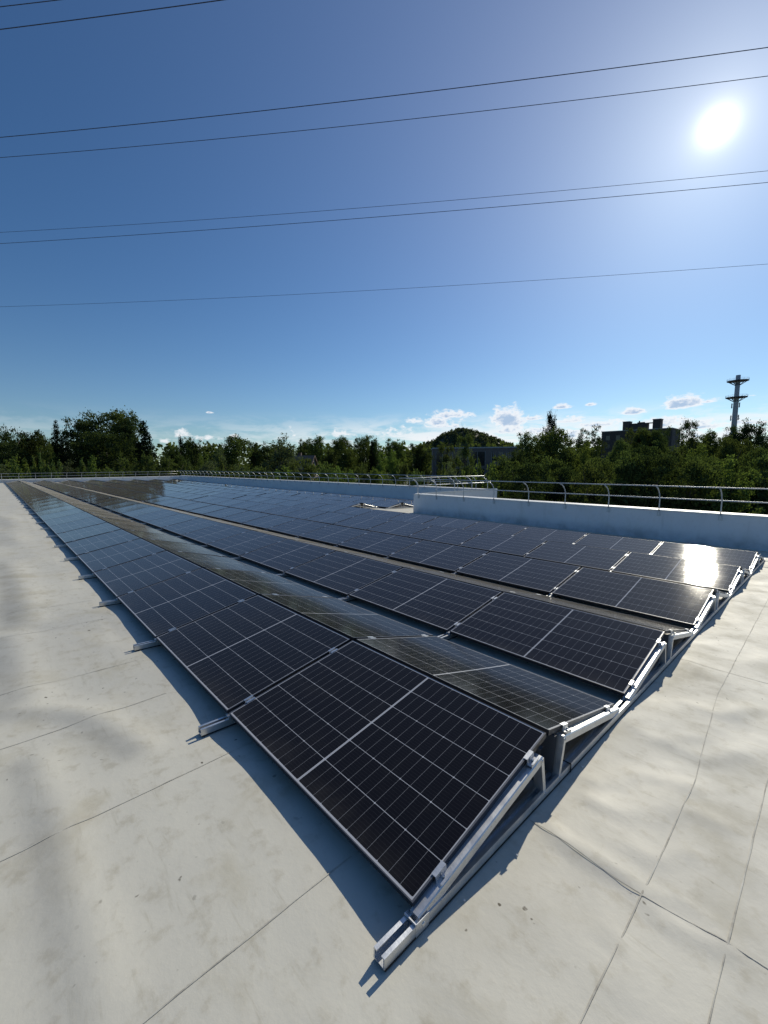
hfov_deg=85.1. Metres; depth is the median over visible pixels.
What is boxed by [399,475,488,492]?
railing
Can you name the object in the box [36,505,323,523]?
mounting rail
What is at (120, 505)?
solar panel
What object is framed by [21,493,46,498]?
solar panel
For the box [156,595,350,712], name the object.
solar panel
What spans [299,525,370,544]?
solar panel
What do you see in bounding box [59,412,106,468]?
broadleaf tree
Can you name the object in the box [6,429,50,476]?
broadleaf tree
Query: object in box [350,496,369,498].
solar panel
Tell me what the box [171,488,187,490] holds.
solar panel
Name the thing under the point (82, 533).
solar panel
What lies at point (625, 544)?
solar panel
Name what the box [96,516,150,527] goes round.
solar panel
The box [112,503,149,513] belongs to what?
solar panel
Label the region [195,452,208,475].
broadleaf tree
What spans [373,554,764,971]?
mounting rail
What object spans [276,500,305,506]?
solar panel
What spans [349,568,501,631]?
solar panel
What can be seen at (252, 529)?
solar panel
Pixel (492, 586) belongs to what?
solar panel
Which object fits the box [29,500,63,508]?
solar panel
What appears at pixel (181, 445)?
cypress tree
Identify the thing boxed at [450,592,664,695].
solar panel
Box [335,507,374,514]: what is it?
solar panel
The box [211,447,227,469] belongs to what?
willow tree
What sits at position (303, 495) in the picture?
solar panel
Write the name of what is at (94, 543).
solar panel
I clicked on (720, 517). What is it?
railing
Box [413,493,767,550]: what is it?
parapet wall
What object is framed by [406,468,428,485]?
young tree
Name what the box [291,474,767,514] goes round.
undergrowth
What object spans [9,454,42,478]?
young tree
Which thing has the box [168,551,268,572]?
solar panel
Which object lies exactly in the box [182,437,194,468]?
broadleaf tree
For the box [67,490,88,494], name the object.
solar panel
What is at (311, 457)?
pitched roof house
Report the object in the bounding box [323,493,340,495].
solar panel
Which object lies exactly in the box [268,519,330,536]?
solar panel
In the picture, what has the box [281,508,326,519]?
solar panel
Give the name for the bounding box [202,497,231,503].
solar panel
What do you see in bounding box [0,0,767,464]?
sky
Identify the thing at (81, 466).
young tree
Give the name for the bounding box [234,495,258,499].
solar panel
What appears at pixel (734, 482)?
young tree
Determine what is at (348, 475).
young tree
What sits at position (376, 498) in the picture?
solar panel
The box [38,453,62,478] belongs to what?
young tree
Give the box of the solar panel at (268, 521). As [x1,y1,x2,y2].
[242,515,296,528]
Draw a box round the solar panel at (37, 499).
[24,496,54,502]
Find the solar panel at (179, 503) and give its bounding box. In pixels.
[163,500,196,507]
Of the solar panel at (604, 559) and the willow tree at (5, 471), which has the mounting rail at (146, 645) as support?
the solar panel at (604, 559)
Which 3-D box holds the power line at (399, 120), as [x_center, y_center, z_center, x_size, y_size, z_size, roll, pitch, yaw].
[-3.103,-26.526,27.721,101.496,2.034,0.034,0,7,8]
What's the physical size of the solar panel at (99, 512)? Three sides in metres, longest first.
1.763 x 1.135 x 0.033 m
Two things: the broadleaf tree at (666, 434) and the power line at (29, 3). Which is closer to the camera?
the power line at (29, 3)
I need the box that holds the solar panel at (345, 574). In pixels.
[285,551,401,595]
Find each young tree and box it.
[0,459,11,472]
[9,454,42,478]
[9,463,29,478]
[29,466,38,478]
[32,455,51,478]
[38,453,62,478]
[62,458,89,477]
[82,454,105,477]
[88,467,125,477]
[115,451,134,476]
[125,451,145,476]
[131,454,158,476]
[146,455,182,475]
[167,456,191,475]
[182,460,206,475]
[209,468,226,476]
[218,456,243,477]
[233,465,269,477]
[259,465,291,479]
[285,456,324,481]
[300,462,333,480]
[316,462,337,481]
[322,466,356,482]
[337,466,361,482]
[352,461,370,483]
[367,468,384,483]
[395,462,407,484]
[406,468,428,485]
[417,462,446,486]
[454,466,476,487]
[470,453,521,495]
[473,461,506,497]
[475,458,489,488]
[521,455,572,500]
[561,461,613,504]
[649,469,689,506]
[693,454,765,514]
[738,454,767,514]
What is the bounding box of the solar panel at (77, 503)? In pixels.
[61,500,95,506]
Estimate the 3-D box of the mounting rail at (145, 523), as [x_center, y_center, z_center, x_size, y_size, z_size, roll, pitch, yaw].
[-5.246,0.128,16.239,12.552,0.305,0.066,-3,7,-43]
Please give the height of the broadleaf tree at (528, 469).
9.289 m
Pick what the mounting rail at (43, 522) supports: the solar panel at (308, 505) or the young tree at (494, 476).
the solar panel at (308, 505)
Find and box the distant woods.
[0,440,767,479]
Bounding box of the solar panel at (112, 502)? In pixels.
[96,499,128,506]
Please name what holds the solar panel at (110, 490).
on the mounting rail
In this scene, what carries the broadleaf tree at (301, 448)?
on the ground
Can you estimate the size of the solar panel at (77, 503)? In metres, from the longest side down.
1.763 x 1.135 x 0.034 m
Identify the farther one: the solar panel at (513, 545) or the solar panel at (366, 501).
the solar panel at (366, 501)
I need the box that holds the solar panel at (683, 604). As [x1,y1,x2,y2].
[552,567,713,626]
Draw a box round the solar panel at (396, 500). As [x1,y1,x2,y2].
[383,498,405,501]
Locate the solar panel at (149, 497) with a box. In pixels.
[135,495,163,500]
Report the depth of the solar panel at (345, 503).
23.20 m
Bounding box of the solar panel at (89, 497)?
[79,494,104,499]
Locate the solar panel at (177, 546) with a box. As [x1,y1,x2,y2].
[143,538,226,556]
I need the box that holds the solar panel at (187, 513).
[167,509,208,517]
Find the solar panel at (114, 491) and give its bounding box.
[105,489,124,493]
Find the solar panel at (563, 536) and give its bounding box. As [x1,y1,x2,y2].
[514,527,587,543]
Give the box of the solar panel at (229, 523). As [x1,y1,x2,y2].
[203,518,256,528]
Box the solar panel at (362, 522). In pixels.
[333,516,390,529]
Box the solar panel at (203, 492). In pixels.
[193,491,213,494]
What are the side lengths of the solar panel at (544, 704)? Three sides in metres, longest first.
1.763 x 1.134 x 0.032 m
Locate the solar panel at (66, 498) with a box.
[53,496,81,501]
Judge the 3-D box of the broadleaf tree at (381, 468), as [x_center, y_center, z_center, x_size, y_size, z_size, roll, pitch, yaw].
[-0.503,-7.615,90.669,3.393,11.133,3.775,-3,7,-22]
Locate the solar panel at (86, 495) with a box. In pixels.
[75,492,99,498]
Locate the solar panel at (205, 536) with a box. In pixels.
[182,523,249,544]
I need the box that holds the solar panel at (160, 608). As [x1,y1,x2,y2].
[117,568,256,637]
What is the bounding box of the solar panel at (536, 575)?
[456,552,580,593]
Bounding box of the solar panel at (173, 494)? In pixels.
[163,492,185,496]
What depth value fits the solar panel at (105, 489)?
33.61 m
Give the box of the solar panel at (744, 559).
[652,542,756,570]
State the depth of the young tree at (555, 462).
46.33 m
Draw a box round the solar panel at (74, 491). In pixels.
[64,489,84,493]
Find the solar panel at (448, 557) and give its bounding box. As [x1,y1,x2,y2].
[388,540,488,571]
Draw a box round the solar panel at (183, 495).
[172,493,195,498]
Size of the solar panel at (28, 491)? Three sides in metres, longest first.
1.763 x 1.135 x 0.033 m
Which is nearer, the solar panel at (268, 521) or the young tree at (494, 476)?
the solar panel at (268, 521)
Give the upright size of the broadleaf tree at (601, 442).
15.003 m
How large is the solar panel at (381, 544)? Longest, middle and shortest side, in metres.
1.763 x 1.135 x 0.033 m
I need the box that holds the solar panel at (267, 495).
[259,493,278,496]
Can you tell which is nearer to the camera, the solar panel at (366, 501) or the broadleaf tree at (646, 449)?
the solar panel at (366, 501)
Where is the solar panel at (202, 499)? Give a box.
[190,496,219,501]
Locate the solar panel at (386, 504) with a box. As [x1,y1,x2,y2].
[369,501,401,507]
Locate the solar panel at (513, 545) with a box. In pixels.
[459,533,546,556]
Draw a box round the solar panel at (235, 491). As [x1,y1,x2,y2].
[225,490,242,493]
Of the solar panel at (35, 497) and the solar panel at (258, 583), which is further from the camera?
the solar panel at (35, 497)
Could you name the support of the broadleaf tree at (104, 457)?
on the ground
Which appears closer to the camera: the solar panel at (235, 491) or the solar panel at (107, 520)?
the solar panel at (107, 520)
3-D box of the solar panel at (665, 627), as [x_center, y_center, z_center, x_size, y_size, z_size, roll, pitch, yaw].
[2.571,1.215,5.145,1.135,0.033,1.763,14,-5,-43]
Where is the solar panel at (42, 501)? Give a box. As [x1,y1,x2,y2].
[27,498,58,505]
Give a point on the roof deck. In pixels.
(144, 906)
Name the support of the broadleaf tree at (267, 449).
on the ground
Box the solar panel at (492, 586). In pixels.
[405,567,540,594]
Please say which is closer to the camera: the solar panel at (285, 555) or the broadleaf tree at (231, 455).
the solar panel at (285, 555)
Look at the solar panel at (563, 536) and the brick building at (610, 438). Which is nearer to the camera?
the solar panel at (563, 536)
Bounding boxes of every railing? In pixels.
[1,471,170,480]
[176,470,479,490]
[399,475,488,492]
[406,478,767,520]
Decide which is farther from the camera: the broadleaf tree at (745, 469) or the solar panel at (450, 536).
the broadleaf tree at (745, 469)
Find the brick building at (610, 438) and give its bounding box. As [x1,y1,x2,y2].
[601,418,680,469]
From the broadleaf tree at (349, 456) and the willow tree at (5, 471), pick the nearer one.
the willow tree at (5, 471)
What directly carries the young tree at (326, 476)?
on the ground
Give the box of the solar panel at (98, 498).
[84,495,112,501]
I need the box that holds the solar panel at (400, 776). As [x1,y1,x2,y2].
[229,640,545,906]
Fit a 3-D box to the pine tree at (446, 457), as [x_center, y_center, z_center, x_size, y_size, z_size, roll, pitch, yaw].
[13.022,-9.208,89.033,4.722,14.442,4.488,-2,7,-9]
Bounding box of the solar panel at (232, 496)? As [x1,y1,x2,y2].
[223,494,245,498]
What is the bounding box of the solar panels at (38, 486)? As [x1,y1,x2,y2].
[5,479,758,593]
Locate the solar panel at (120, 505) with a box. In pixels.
[103,501,139,509]
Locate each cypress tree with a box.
[176,434,186,468]
[539,410,562,458]
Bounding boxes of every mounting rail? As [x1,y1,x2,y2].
[32,505,291,518]
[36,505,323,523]
[40,509,300,529]
[46,515,358,537]
[54,520,337,547]
[64,518,435,560]
[78,522,477,579]
[99,528,525,606]
[133,535,585,650]
[198,543,660,736]
[351,503,378,508]
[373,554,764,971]
[385,503,412,508]
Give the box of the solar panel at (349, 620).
[261,594,432,640]
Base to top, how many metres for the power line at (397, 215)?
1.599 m
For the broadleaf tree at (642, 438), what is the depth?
115.70 m
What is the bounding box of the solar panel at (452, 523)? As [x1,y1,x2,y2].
[424,517,479,528]
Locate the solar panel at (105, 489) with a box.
[96,487,114,491]
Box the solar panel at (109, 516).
[87,512,135,521]
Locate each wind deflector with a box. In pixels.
[24,483,556,772]
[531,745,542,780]
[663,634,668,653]
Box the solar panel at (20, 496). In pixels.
[19,492,43,497]
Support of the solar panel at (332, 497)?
on the mounting rail
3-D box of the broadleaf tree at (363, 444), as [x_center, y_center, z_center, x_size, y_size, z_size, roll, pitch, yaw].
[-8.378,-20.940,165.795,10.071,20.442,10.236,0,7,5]
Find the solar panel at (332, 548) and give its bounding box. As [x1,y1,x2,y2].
[290,539,377,556]
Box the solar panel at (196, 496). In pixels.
[180,494,206,499]
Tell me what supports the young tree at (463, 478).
on the ground
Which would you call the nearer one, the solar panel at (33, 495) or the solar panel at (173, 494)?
the solar panel at (33, 495)
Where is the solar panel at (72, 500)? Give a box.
[57,498,87,503]
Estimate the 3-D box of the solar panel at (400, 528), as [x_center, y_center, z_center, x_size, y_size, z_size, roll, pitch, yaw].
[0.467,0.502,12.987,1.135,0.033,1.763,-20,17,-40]
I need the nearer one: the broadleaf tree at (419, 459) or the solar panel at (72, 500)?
the solar panel at (72, 500)
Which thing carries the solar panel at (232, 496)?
on the mounting rail
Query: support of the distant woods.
on the ground
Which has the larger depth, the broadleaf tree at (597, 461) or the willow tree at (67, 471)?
the willow tree at (67, 471)
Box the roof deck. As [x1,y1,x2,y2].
[0,482,767,1023]
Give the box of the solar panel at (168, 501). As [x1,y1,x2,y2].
[153,498,183,505]
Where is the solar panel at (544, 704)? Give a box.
[356,636,613,735]
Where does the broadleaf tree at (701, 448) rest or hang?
on the ground
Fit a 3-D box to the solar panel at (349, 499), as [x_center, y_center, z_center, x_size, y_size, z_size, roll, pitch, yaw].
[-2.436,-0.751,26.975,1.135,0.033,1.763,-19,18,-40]
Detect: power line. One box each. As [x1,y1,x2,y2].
[0,0,58,6]
[0,0,222,29]
[0,47,767,137]
[0,76,766,157]
[0,171,762,232]
[0,182,767,243]
[5,264,763,306]
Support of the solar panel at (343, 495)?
on the mounting rail
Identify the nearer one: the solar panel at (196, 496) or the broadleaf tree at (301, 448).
the solar panel at (196, 496)
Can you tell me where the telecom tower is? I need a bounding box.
[725,375,749,433]
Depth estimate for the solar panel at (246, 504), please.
20.79 m
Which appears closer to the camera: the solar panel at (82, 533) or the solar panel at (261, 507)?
the solar panel at (82, 533)
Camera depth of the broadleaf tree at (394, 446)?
170.56 m
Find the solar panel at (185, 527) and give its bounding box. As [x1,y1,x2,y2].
[162,518,221,534]
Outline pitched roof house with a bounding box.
[276,453,317,479]
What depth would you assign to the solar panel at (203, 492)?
31.84 m
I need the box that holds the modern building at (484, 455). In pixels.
[431,446,523,491]
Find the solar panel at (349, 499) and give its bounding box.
[338,497,358,501]
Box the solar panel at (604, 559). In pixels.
[524,541,628,570]
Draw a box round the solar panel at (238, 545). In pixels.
[207,530,285,556]
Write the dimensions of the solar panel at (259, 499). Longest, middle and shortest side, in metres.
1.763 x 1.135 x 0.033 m
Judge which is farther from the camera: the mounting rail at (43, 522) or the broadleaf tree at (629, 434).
the broadleaf tree at (629, 434)
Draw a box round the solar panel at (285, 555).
[240,539,334,572]
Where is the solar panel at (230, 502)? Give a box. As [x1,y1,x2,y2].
[215,499,245,506]
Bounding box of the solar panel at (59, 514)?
[39,508,84,520]
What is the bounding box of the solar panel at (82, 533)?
[56,522,119,542]
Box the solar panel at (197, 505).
[175,502,212,510]
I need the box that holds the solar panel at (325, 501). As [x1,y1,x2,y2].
[313,499,337,503]
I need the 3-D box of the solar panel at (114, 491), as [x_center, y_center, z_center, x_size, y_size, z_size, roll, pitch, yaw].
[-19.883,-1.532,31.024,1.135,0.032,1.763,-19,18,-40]
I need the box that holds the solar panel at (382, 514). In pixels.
[359,510,403,518]
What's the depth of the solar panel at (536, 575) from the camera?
7.26 m
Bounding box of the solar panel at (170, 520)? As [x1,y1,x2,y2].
[146,513,198,527]
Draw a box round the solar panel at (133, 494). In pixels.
[121,492,145,497]
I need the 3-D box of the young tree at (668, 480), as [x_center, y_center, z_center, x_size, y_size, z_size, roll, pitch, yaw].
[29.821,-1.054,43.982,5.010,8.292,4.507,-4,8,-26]
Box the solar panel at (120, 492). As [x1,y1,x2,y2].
[110,490,130,494]
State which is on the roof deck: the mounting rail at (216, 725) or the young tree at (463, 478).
the mounting rail at (216, 725)
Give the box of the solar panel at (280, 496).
[268,495,289,498]
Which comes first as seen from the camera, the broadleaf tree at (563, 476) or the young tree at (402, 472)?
the young tree at (402, 472)
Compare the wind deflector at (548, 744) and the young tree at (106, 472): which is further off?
the young tree at (106, 472)
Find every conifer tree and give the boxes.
[48,420,70,474]
[56,433,76,474]
[132,420,162,473]
[367,440,377,482]
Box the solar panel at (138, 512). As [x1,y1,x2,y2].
[121,506,163,517]
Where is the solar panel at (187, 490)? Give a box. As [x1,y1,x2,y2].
[179,489,196,491]
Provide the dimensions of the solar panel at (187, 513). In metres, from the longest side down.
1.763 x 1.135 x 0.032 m
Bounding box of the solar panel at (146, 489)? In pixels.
[138,488,154,491]
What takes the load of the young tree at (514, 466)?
on the ground
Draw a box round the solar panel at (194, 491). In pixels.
[186,490,205,492]
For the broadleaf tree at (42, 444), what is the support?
on the ground
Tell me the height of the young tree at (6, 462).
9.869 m
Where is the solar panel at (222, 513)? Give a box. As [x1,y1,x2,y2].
[203,507,248,518]
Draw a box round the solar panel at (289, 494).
[279,492,299,495]
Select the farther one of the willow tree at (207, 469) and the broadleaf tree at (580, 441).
the broadleaf tree at (580, 441)
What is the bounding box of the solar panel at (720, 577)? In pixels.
[611,552,739,591]
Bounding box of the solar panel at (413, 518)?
[388,513,437,523]
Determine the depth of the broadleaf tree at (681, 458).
63.66 m
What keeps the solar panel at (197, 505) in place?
on the mounting rail
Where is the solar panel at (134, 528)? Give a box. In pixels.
[108,522,168,534]
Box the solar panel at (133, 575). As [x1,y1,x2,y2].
[93,551,201,597]
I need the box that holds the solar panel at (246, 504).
[227,501,262,508]
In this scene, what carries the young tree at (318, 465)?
on the ground
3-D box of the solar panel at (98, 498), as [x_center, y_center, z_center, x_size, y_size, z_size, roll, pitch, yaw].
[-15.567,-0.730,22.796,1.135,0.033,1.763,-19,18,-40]
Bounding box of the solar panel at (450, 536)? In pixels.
[408,526,482,545]
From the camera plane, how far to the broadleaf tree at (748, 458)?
54.00 m
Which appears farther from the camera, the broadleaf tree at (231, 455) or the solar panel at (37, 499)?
the broadleaf tree at (231, 455)
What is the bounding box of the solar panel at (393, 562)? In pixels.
[338,551,441,571]
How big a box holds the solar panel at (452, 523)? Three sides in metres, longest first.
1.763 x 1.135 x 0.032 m
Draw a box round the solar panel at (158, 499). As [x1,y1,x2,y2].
[144,496,172,502]
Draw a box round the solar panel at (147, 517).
[132,509,179,522]
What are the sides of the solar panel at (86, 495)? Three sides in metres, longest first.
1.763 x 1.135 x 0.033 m
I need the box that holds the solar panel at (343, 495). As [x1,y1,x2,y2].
[336,494,355,497]
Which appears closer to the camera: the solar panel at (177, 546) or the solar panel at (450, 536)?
the solar panel at (177, 546)
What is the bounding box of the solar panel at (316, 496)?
[308,495,325,497]
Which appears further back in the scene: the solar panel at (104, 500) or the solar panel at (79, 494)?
the solar panel at (79, 494)
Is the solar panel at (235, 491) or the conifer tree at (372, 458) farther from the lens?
the conifer tree at (372, 458)
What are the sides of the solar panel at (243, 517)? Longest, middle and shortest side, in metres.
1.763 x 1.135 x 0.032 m
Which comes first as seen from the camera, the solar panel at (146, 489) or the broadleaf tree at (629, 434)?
the solar panel at (146, 489)
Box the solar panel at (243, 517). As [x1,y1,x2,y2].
[221,511,270,523]
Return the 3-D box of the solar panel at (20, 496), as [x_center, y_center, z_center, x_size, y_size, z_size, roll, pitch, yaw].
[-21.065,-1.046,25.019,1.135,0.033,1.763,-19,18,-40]
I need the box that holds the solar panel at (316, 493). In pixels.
[309,492,325,494]
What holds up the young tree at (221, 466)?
on the ground
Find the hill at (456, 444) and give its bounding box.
[412,431,499,454]
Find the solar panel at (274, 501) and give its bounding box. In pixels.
[260,498,288,503]
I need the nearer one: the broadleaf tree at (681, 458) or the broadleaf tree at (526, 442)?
the broadleaf tree at (681, 458)
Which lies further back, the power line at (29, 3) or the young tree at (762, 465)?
the young tree at (762, 465)
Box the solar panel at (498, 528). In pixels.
[464,521,527,535]
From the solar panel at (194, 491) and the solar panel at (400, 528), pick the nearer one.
the solar panel at (400, 528)
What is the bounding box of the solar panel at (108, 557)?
[77,538,165,572]
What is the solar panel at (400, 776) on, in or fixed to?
on the mounting rail at (216, 725)
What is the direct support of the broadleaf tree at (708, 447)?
on the ground
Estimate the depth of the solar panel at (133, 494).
27.10 m
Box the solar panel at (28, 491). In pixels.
[17,489,39,494]
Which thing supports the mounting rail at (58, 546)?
on the roof deck
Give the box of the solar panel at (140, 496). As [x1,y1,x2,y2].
[128,493,153,498]
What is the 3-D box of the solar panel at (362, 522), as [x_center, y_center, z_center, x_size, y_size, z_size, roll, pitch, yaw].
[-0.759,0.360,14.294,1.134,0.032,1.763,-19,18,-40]
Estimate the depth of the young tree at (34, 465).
65.17 m
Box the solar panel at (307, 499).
[296,497,321,501]
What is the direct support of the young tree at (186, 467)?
on the ground
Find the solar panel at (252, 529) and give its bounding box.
[224,523,286,535]
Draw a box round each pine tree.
[435,434,455,480]
[454,428,475,481]
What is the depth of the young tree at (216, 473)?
69.02 m
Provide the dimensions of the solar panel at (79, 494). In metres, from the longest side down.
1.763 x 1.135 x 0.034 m
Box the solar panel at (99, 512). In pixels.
[79,508,121,516]
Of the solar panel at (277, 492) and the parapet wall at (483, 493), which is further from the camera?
the solar panel at (277, 492)
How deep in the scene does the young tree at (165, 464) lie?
72.33 m
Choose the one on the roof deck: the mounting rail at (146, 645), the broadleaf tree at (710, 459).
the mounting rail at (146, 645)
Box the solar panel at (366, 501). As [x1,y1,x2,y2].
[354,499,380,503]
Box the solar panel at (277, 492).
[269,491,286,493]
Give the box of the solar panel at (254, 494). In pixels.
[245,492,265,495]
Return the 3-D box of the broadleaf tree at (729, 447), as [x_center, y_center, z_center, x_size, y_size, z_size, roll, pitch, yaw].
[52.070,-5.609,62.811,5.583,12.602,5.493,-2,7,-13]
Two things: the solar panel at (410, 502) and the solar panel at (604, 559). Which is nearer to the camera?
the solar panel at (604, 559)
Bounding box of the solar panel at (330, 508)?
[313,504,347,511]
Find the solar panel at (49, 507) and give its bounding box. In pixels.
[32,502,69,511]
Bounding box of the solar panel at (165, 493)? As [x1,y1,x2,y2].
[156,491,176,495]
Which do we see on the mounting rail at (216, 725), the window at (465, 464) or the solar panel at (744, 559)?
the solar panel at (744, 559)
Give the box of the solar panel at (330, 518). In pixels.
[305,512,356,523]
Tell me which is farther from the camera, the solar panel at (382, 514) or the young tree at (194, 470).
the young tree at (194, 470)
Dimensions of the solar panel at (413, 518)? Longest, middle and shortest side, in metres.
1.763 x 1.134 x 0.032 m
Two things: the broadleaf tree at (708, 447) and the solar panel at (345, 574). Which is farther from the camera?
the broadleaf tree at (708, 447)
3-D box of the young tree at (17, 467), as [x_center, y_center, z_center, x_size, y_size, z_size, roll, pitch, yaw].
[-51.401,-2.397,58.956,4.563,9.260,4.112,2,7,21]
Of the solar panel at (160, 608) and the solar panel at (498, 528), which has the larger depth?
the solar panel at (498, 528)
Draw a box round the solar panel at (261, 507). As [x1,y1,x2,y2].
[244,503,281,511]
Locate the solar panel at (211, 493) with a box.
[202,492,223,495]
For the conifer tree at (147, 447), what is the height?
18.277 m
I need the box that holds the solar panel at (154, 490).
[144,489,161,492]
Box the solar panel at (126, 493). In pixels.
[116,491,137,495]
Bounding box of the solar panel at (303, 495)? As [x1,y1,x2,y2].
[294,493,312,496]
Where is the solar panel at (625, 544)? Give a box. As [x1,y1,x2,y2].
[575,533,661,553]
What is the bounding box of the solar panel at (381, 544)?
[338,531,421,556]
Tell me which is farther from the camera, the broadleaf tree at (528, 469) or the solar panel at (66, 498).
the broadleaf tree at (528, 469)
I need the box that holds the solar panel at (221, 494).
[212,493,231,496]
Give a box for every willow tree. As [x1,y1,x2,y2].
[0,464,12,478]
[54,460,80,477]
[197,458,217,476]
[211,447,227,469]
[233,464,251,477]
[260,432,300,479]
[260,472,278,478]
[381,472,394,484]
[441,458,458,486]
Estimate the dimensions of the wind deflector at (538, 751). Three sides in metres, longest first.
66.812 x 0.374 x 0.030 m
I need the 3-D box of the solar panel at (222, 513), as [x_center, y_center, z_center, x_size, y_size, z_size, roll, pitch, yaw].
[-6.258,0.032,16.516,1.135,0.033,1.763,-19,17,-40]
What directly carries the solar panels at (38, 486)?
on the roof deck
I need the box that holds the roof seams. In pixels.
[0,508,767,1023]
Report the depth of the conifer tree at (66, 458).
76.16 m
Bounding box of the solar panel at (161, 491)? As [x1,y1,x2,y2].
[150,490,169,493]
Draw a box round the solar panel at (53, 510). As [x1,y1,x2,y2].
[35,505,75,515]
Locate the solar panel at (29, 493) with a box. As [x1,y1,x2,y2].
[18,491,41,495]
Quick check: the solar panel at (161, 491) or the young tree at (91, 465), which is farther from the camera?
the young tree at (91, 465)
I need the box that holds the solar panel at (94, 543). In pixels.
[65,529,139,555]
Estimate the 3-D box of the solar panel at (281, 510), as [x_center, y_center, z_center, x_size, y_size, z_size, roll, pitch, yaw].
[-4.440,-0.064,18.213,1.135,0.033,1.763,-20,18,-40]
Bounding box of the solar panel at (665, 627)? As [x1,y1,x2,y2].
[506,592,689,633]
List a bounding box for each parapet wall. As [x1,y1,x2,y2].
[0,476,179,482]
[180,475,496,499]
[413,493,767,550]
[425,488,496,497]
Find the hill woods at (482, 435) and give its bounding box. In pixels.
[417,427,514,454]
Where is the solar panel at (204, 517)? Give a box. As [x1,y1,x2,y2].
[182,513,226,521]
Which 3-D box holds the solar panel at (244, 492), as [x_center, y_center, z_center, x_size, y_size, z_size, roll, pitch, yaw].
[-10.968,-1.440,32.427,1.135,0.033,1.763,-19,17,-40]
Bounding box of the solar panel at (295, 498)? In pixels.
[283,496,306,500]
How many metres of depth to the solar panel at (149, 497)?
24.38 m
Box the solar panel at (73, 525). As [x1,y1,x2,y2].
[49,516,105,533]
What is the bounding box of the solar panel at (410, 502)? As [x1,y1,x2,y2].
[403,500,413,504]
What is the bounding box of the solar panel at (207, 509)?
[188,505,229,514]
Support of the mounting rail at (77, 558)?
on the roof deck
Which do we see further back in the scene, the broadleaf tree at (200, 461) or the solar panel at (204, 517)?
the broadleaf tree at (200, 461)
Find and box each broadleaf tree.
[0,423,36,474]
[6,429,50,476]
[31,434,52,471]
[35,444,59,474]
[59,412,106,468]
[66,424,138,474]
[73,405,143,466]
[110,414,146,466]
[161,445,187,474]
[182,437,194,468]
[187,436,204,471]
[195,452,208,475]
[209,433,257,477]
[245,442,261,469]
[255,441,274,478]
[297,438,311,455]
[304,435,326,475]
[319,451,341,474]
[330,435,361,475]
[353,435,371,477]
[368,435,383,466]
[376,451,388,482]
[383,438,406,472]
[385,449,402,484]
[407,443,434,485]
[493,454,554,500]
[505,448,527,476]
[515,431,551,487]
[531,425,581,479]
[542,464,580,501]
[573,442,596,487]
[574,424,600,472]
[580,453,623,500]
[592,436,606,456]
[605,438,629,478]
[607,450,652,506]
[612,445,684,508]
[613,439,662,488]
[623,427,649,456]
[632,427,656,452]
[645,429,667,468]
[656,443,689,473]
[656,457,728,510]
[659,425,672,451]
[674,434,711,479]
[675,416,701,466]
[683,451,742,496]
[684,444,710,463]
[700,428,720,460]
[712,433,753,474]
[713,422,753,469]
[735,467,764,489]
[736,445,767,481]
[739,417,767,465]
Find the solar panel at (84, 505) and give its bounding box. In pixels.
[66,502,103,509]
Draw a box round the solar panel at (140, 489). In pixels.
[132,487,148,490]
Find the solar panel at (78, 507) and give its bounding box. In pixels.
[72,505,111,512]
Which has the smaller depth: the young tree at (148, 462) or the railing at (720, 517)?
the railing at (720, 517)
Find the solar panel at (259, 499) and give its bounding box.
[246,497,273,501]
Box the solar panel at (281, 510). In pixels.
[261,506,303,515]
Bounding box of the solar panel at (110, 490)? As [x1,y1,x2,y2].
[100,488,118,492]
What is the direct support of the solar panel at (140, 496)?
on the mounting rail
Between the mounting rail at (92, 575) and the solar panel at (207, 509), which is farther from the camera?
the solar panel at (207, 509)
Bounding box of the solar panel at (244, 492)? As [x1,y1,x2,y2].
[235,491,252,494]
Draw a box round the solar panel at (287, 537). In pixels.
[253,530,325,544]
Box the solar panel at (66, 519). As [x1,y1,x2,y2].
[44,512,93,526]
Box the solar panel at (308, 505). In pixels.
[292,502,326,508]
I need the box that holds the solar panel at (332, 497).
[320,496,343,499]
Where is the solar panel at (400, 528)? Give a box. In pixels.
[368,520,431,536]
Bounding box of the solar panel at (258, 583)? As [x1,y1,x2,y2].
[205,567,333,597]
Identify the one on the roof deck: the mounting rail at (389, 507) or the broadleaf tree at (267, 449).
the mounting rail at (389, 507)
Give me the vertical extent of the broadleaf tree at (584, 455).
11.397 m
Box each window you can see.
[436,452,448,465]
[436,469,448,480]
[452,452,467,465]
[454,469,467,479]
[469,452,484,465]
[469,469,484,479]
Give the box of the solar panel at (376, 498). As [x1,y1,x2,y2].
[367,497,388,500]
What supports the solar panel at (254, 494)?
on the mounting rail
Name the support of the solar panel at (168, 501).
on the mounting rail
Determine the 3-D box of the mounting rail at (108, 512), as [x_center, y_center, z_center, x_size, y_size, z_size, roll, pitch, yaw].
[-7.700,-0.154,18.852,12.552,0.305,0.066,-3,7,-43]
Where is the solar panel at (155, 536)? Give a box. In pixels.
[123,529,195,544]
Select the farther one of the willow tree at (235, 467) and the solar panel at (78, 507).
the willow tree at (235, 467)
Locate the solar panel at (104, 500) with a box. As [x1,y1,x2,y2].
[90,497,120,504]
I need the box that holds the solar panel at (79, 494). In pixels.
[70,491,94,496]
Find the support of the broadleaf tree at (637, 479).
on the ground
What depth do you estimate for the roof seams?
1.85 m
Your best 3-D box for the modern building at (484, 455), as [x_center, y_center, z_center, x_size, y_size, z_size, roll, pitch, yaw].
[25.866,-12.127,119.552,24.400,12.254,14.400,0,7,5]
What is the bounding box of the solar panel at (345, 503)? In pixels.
[330,501,359,506]
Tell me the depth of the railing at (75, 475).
57.23 m
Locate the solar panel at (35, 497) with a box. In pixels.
[22,494,50,500]
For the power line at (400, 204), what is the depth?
39.43 m

